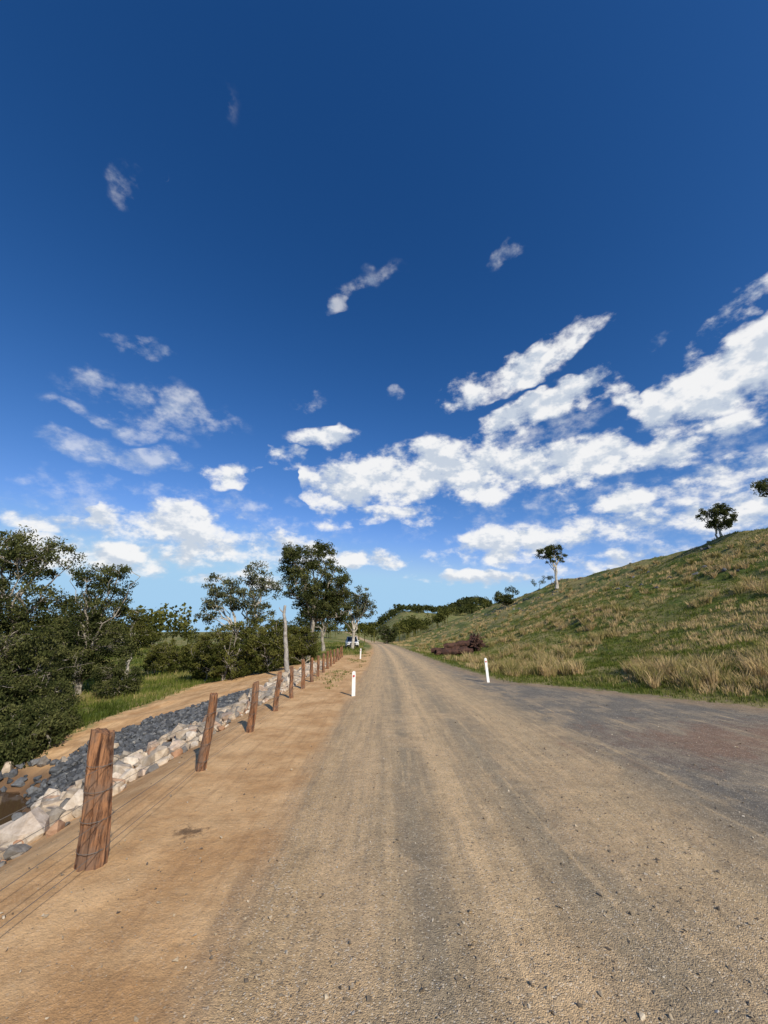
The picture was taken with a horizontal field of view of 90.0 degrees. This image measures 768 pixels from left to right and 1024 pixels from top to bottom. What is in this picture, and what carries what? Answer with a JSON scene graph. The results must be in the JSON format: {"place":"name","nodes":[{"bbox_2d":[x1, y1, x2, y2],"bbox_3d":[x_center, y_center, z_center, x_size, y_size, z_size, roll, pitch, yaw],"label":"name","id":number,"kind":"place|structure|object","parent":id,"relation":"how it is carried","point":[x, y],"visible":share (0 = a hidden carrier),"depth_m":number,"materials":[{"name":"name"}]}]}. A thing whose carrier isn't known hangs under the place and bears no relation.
{"place":"outdoors","nodes":[
{"label":"outdoors","id":0,"kind":"place"},
{"bbox_2d":[0,790,27,824],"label":"creek water","id":1,"kind":"structure","parent":0,"point":[11,802],"depth_m":9.77,"materials":[{"name":"brown liquid"}]},
{"bbox_2d":[15,646,63,689],"bbox_3d":[-20.650,9.427,22.210,4.076,3.453,3.116,0,-18,0],"label":"creek shrub","id":2,"kind":"object","parent":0,"point":[52,664],"visible":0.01,"depth_m":22.50,"materials":[{"name":"green plant"}]},
{"bbox_2d":[4,641,365,746],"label":"creek flat grass","id":3,"kind":"structure","parent":0,"point":[159,680],"depth_m":23.89,"materials":[{"name":"green plant"}]},
{"bbox_2d":[0,528,767,1023],"bbox_3d":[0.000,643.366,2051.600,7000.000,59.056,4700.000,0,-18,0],"label":"ground terrain","id":4,"kind":"structure","parent":0,"point":[182,824],"depth_m":4.32,"materials":[{"name":"brown soil"}]},
{"bbox_2d":[0,689,6,724],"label":"creek shrub","id":5,"kind":"object","parent":4,"relation":"on","point":[1,692],"visible":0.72,"depth_m":13.55,"materials":[{"name":"green plant"}]},
{"bbox_2d":[0,653,24,724],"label":"creek shrub","id":6,"kind":"object","parent":4,"relation":"on","point":[2,685],"visible":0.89,"depth_m":14.15,"materials":[{"name":"green plant"}]},
{"bbox_2d":[0,716,47,771],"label":"creek shrub","id":7,"kind":"object","parent":4,"relation":"on","point":[18,746],"visible":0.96,"depth_m":11.82,"materials":[{"name":"green plant"}]},
{"bbox_2d":[0,637,65,715],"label":"creek shrub","id":8,"kind":"object","parent":4,"relation":"on","point":[55,671],"visible":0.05,"depth_m":17.01,"materials":[{"name":"green plant"}]},
{"bbox_2d":[0,696,73,752],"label":"creek shrub","id":9,"kind":"object","parent":4,"relation":"on","point":[38,715],"visible":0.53,"depth_m":12.92,"materials":[{"name":"green plant"}]},
{"bbox_2d":[0,673,82,715],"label":"creek shrub","id":10,"kind":"object","parent":4,"relation":"on","point":[60,687],"visible":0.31,"depth_m":15.42,"materials":[{"name":"green plant"}]},
{"bbox_2d":[0,755,84,820],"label":"creek edge stones","id":11,"kind":"object","parent":4,"relation":"on","point":[21,781],"visible":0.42,"depth_m":10.70,"materials":[{"name":"grey stone"}]},
{"bbox_2d":[0,524,86,715],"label":"creek gum tree","id":12,"kind":"object","parent":4,"relation":"on","point":[19,556],"visible":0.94,"depth_m":16.53,"materials":[{"name":"green plant"}]},
{"bbox_2d":[17,694,84,732],"bbox_3d":[-12.635,7.824,14.511,2.319,1.760,2.038,0,-18,0],"label":"creek shrub","id":13,"kind":"object","parent":4,"relation":"on","point":[71,713],"visible":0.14,"depth_m":14.60,"materials":[{"name":"green plant"}]},
{"bbox_2d":[8,627,94,711],"bbox_3d":[-16.986,7.523,18.562,4.659,4.781,4.041,0,-18,0],"label":"creek shrub","id":14,"kind":"object","parent":4,"relation":"on","point":[64,669],"visible":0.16,"depth_m":18.89,"materials":[{"name":"green plant"}]},
{"bbox_2d":[2,743,118,809],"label":"creek boulders","id":15,"kind":"object","parent":4,"relation":"on","point":[42,762],"visible":0.23,"depth_m":11.24,"materials":[{"name":"grey stone"}]},
{"bbox_2d":[39,594,120,683],"bbox_3d":[-24.685,10.304,31.253,6.549,7.286,4.232,0,-18,0],"label":"creek gum tree","id":16,"kind":"object","parent":4,"relation":"on","point":[91,606],"visible":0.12,"depth_m":31.24,"materials":[{"name":"green plant"}]},
{"bbox_2d":[42,563,139,695],"bbox_3d":[-19.048,7.426,24.956,6.107,8.447,3.856,0,-18,0],"label":"creek gum tree","id":17,"kind":"object","parent":4,"relation":"on","point":[88,640],"visible":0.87,"depth_m":24.75,"materials":[{"name":"green plant"}]},
{"bbox_2d":[88,653,144,698],"bbox_3d":[-15.664,9.622,22.497,3.273,2.629,2.555,0,-18,0],"label":"creek shrub","id":18,"kind":"object","parent":4,"relation":"on","point":[118,672],"visible":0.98,"depth_m":22.28,"materials":[{"name":"green plant"}]},
{"bbox_2d":[99,607,162,679],"bbox_3d":[-20.456,10.670,31.157,4.478,6.008,3.417,0,-18,0],"label":"creek gum tree","id":19,"kind":"object","parent":4,"relation":"on","point":[138,627],"visible":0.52,"depth_m":31.15,"materials":[{"name":"green plant"}]},
{"bbox_2d":[26,688,251,807],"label":"dark crushed rock bank","id":20,"kind":"structure","parent":4,"relation":"on","point":[158,728],"depth_m":11.88,"materials":[{"name":"grey stone"}]},
{"bbox_2d":[135,636,179,673],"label":"round shrub","id":21,"kind":"object","parent":4,"relation":"on","point":[148,660],"visible":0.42,"depth_m":36.18,"materials":[{"name":"green plant"}]},
{"bbox_2d":[0,660,329,866],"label":"riprap rocks","id":22,"kind":"object","parent":4,"relation":"on","point":[55,806],"visible":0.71,"depth_m":6.44,"materials":[{"name":"beige stone"}]},
{"bbox_2d":[0,646,342,927],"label":"wire fence","id":23,"kind":"object","parent":4,"relation":"on","point":[93,845],"visible":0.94,"depth_m":3.15,"materials":[{"name":"brown wood"}]},
{"bbox_2d":[150,642,196,673],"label":"round shrub","id":24,"kind":"object","parent":4,"relation":"on","point":[172,660],"visible":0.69,"depth_m":35.03,"materials":[{"name":"green plant"}]},
{"bbox_2d":[177,640,215,679],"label":"bushy shrub","id":25,"kind":"object","parent":4,"relation":"on","point":[183,654],"visible":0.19,"depth_m":27.54,"materials":[{"name":"green plant"}]},
{"bbox_2d":[182,627,242,680],"bbox_3d":[-11.609,9.718,26.300,4.120,3.516,3.092,0,-18,0],"label":"bushy shrub","id":26,"kind":"object","parent":4,"relation":"on","point":[197,666],"visible":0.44,"depth_m":25.80,"materials":[{"name":"green plant"}]},
{"bbox_2d":[198,619,268,680],"bbox_3d":[-9.560,8.749,24.459,4.552,3.812,3.277,0,-18,0],"label":"bushy shrub","id":27,"kind":"object","parent":4,"relation":"on","point":[219,654],"visible":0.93,"depth_m":24.07,"materials":[{"name":"green plant"}]},
{"bbox_2d":[195,560,282,664],"bbox_3d":[-11.760,8.251,30.881,7.018,8.809,3.134,0,-18,0],"label":"pale gum tree","id":28,"kind":"object","parent":4,"relation":"on","point":[230,599],"visible":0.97,"depth_m":31.20,"materials":[{"name":"green plant"}]},
{"bbox_2d":[235,614,297,665],"bbox_3d":[-8.683,9.661,28.473,4.608,4.078,3.478,0,-18,0],"label":"bushy shrub","id":29,"kind":"object","parent":4,"relation":"on","point":[255,625],"visible":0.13,"depth_m":28.42,"materials":[{"name":"green plant"}]},
{"bbox_2d":[243,617,302,673],"bbox_3d":[-7.252,8.682,24.965,3.913,3.615,2.713,0,-18,0],"label":"bushy shrub","id":30,"kind":"object","parent":4,"relation":"on","point":[274,646],"visible":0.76,"depth_m":24.70,"materials":[{"name":"green plant"}]},
{"bbox_2d":[3,575,553,654],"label":"distance trees","id":31,"kind":"object","parent":4,"relation":"on","point":[410,624],"visible":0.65,"depth_m":107.05,"materials":[{"name":"green plant"}]},
{"bbox_2d":[279,605,288,671],"bbox_3d":[-5.497,7.168,21.267,0.928,3.904,0.330,-7,-19,20],"label":"dead tree trunk","id":32,"kind":"object","parent":4,"relation":"on","point":[286,664],"visible":0.9,"depth_m":21.13,"materials":[{"name":"grey wood"}]},
{"bbox_2d":[288,626,321,664],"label":"bushy shrub","id":33,"kind":"object","parent":4,"relation":"on","point":[306,647],"visible":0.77,"depth_m":28.98,"materials":[{"name":"green plant"}]},
{"bbox_2d":[269,539,358,659],"bbox_3d":[-6.981,7.905,35.255,9.465,11.067,5.133,0,-18,0],"label":"gum tree","id":34,"kind":"object","parent":4,"relation":"on","point":[294,571],"visible":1,"depth_m":35.05,"materials":[{"name":"green plant"}]},
{"bbox_2d":[290,582,350,650],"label":"gum tree","id":35,"kind":"object","parent":4,"relation":"on","point":[303,622],"visible":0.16,"depth_m":47.80,"materials":[{"name":"green plant"}]},
{"bbox_2d":[157,596,494,631],"bbox_3d":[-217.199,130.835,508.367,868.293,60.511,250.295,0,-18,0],"label":"distant trees","id":36,"kind":"object","parent":4,"relation":"on","point":[389,615],"visible":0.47,"depth_m":497.30,"materials":[{"name":"green plant"}]},
{"bbox_2d":[309,652,371,688],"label":"verge weeds","id":37,"kind":"object","parent":4,"relation":"on","point":[345,671],"visible":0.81,"depth_m":18.13,"materials":[{"name":"green plant"}]},
{"bbox_2d":[345,636,358,647],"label":"parked car","id":38,"kind":"object","parent":4,"relation":"on","point":[348,640],"visible":0.88,"depth_m":57.43,"materials":[{"name":"white paint"}]},
{"bbox_2d":[352,671,355,695],"bbox_3d":[-0.920,5.281,11.643,0.104,0.849,0.033,0,-18,-1],"label":"roadside guide post","id":39,"kind":"object","parent":4,"relation":"on","point":[353,681],"visible":0.94,"depth_m":11.67,"materials":[{"name":"white plastic"}]},
{"bbox_2d":[336,585,377,648],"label":"gum tree","id":40,"kind":"object","parent":4,"relation":"on","point":[361,609],"visible":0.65,"depth_m":53.89,"materials":[{"name":"green plant"}]},
{"bbox_2d":[376,624,398,643],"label":"round shrub","id":41,"kind":"object","parent":4,"relation":"on","point":[386,634],"visible":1,"depth_m":98.61,"materials":[{"name":"green plant"}]},
{"bbox_2d":[431,632,486,655],"bbox_3d":[7.238,12.819,37.178,5.398,2.364,2.297,0,-18,0],"label":"fallen log pile","id":42,"kind":"object","parent":4,"relation":"on","point":[472,643],"visible":0.95,"depth_m":36.86,"materials":[{"name":"brown wood"}]},
{"bbox_2d":[484,658,489,681],"bbox_3d":[4.080,6.331,15.189,0.104,1.049,0.033,0,-18,-11],"label":"roadside guide post","id":43,"kind":"object","parent":4,"relation":"on","point":[486,668],"visible":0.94,"depth_m":15.22,"materials":[{"name":"white plastic"}]},
{"bbox_2d":[492,590,516,606],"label":"round shrub","id":44,"kind":"object","parent":4,"relation":"on","point":[503,599],"visible":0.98,"depth_m":98.23,"materials":[{"name":"green plant"}]},
{"bbox_2d":[535,544,567,588],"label":"hillside gum tree","id":45,"kind":"object","parent":4,"relation":"on","point":[548,552],"visible":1,"depth_m":78.25,"materials":[{"name":"green plant"}]},
{"bbox_2d":[390,531,767,696],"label":"hillside grass tufts","id":46,"kind":"object","parent":4,"relation":"on","point":[716,637],"visible":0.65,"depth_m":22.95,"materials":[{"name":"green plant"}]},
{"bbox_2d":[405,528,767,706],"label":"short green grass","id":47,"kind":"structure","parent":4,"relation":"on","point":[542,677],"depth_m":22.29,"materials":[{"name":"green plant"}]},
{"bbox_2d":[414,539,767,690],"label":"dry grass tussocks","id":48,"kind":"object","parent":4,"relation":"on","point":[547,665],"visible":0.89,"depth_m":22.95,"materials":[{"name":"beige plant"}]},
{"bbox_2d":[469,541,760,617],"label":"hillside rocks","id":49,"kind":"object","parent":4,"relation":"on","point":[704,566],"visible":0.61,"depth_m":43.85,"materials":[{"name":"grey stone"}]},
{"bbox_2d":[695,503,738,537],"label":"ridge gum tree","id":50,"kind":"object","parent":4,"relation":"on","point":[716,523],"visible":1,"depth_m":46.30,"materials":[{"name":"green plant"}]},
{"bbox_2d":[750,477,767,497],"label":"ridge gum tree","id":51,"kind":"object","parent":4,"relation":"on","point":[761,486],"visible":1,"depth_m":41.04,"materials":[{"name":"green plant"}]},
{"bbox_2d":[0,0,767,631],"label":"sky","id":52,"kind":"structure","parent":0,"point":[440,294],"materials":[{"name":"blue"}]},
{"bbox_2d":[0,640,767,1023],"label":"gravel road","id":53,"kind":"structure","parent":0,"point":[405,677],"depth_m":2.77,"materials":[{"name":"beige gravel"}]}
]}

